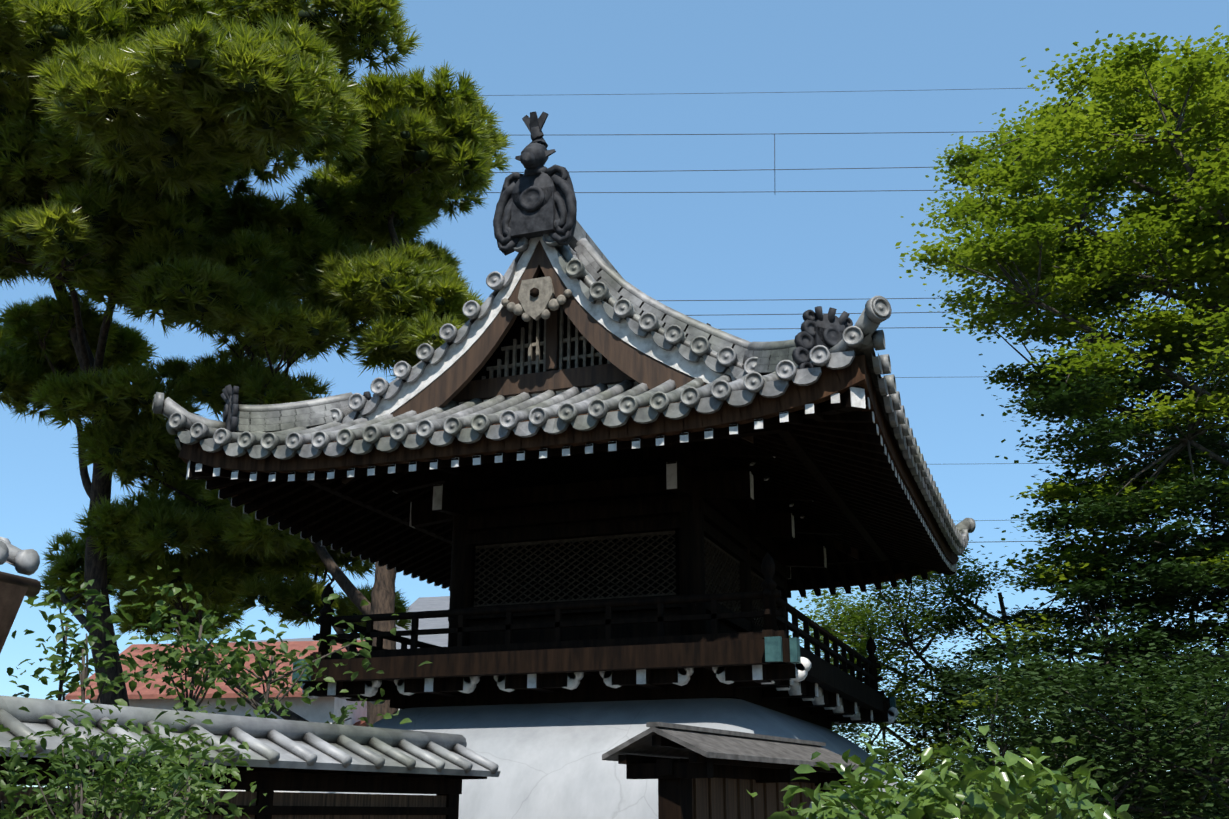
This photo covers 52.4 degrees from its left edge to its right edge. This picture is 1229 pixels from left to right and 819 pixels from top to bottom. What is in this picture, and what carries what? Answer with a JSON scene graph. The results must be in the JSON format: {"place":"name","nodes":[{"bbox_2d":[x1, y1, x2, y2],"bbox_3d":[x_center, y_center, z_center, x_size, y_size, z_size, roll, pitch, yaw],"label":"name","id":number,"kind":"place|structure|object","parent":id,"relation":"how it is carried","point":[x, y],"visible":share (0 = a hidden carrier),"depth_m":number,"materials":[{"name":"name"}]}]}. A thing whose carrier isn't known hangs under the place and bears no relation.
{"place":"outdoors","nodes":[
{"label":"outdoors","id":0,"kind":"place"},
{"bbox_2d":[0,537,40,652],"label":"tiled roof","id":1,"kind":"structure","parent":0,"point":[15,590],"depth_m":8.16,"materials":[{"name":"tile"}]},
{"bbox_2d":[65,640,366,792],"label":"house","id":2,"kind":"structure","parent":0,"point":[319,709],"depth_m":43.70,"materials":[{"name":"red tile"}]},
{"bbox_2d":[229,638,359,642],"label":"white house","id":3,"kind":"structure","parent":0,"point":[302,639],"depth_m":61.79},
{"bbox_2d":[353,717,366,725],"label":"red house roof","id":4,"kind":"structure","parent":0,"point":[360,723],"depth_m":44.58,"materials":[{"name":"red tile"}]},
{"bbox_2d":[396,596,449,710],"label":"building","id":5,"kind":"structure","parent":0,"point":[430,604],"depth_m":30.48,"materials":[{"name":"white paint"}]},
{"bbox_2d":[0,0,1228,795],"label":"sky","id":6,"kind":"structure","parent":0,"point":[745,241],"materials":[{"name":"blue"}]},
{"bbox_2d":[476,88,1116,542],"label":"power lines","id":7,"kind":"object","parent":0,"point":[774,170],"visible":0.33,"depth_m":44.53,"materials":[{"name":"black metal"}]},
{"bbox_3d":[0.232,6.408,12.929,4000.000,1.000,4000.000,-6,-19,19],"label":"ground","id":8,"kind":"structure","parent":0,"visible":0},
{"bbox_2d":[0,699,266,818],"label":"shrub","id":9,"kind":"object","parent":8,"relation":"on","point":[140,784],"visible":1,"depth_m":4.39,"materials":[{"name":"green plant"}]},
{"bbox_2d":[0,0,423,788],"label":"pine tree","id":10,"kind":"object","parent":8,"relation":"on","point":[174,96],"visible":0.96,"depth_m":16.23,"materials":[{"name":"green plant"}]},
{"bbox_2d":[7,565,431,786],"bbox_3d":[-3.110,3.029,9.517,3.422,3.534,2.367,8,-20,-24],"label":"shrub","id":11,"kind":"object","parent":8,"relation":"on","point":[192,662],"visible":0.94,"depth_m":9.53,"materials":[{"name":"green plant"}]},
{"bbox_2d":[0,695,500,818],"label":"tiled wall","id":12,"kind":"structure","parent":8,"relation":"on","point":[289,755],"depth_m":7.19,"materials":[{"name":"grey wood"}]},
{"bbox_2d":[36,59,512,726],"bbox_3d":[-5.681,1.380,20.355,7.854,13.577,10.336,6,-19,-17],"label":"pine tree","id":13,"kind":"object","parent":8,"relation":"on","point":[342,251],"visible":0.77,"depth_m":18.68,"materials":[{"name":"green plant"}]},
{"bbox_2d":[152,111,975,818],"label":"drum tower","id":14,"kind":"structure","parent":8,"relation":"on","point":[588,485],"depth_m":12.23,"materials":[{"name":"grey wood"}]},
{"bbox_2d":[602,722,861,818],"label":"gate","id":15,"kind":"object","parent":8,"relation":"on","point":[702,773],"visible":0.98,"depth_m":8.87,"materials":[{"name":"brown wood"}]},
{"bbox_2d":[789,537,1030,785],"bbox_3d":[4.599,5.229,20.861,4.754,6.570,5.119,-6,-19,19],"label":"tree","id":16,"kind":"object","parent":8,"relation":"on","point":[857,617],"visible":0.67,"depth_m":20.05,"materials":[{"name":"green plant"}]},
{"bbox_2d":[746,725,1160,818],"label":"camellia shrub","id":17,"kind":"object","parent":8,"relation":"on","point":[1007,792],"visible":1,"depth_m":5.17,"materials":[{"name":"green plant"}]},
{"bbox_2d":[895,25,1228,818],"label":"maple tree","id":18,"kind":"object","parent":8,"relation":"on","point":[1029,249],"visible":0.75,"depth_m":17.30,"materials":[{"name":"green plant"}]},
{"bbox_2d":[896,611,1228,818],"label":"hedge","id":19,"kind":"object","parent":8,"relation":"on","point":[1201,723],"visible":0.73,"depth_m":12.88,"materials":[{"name":"green plant"}]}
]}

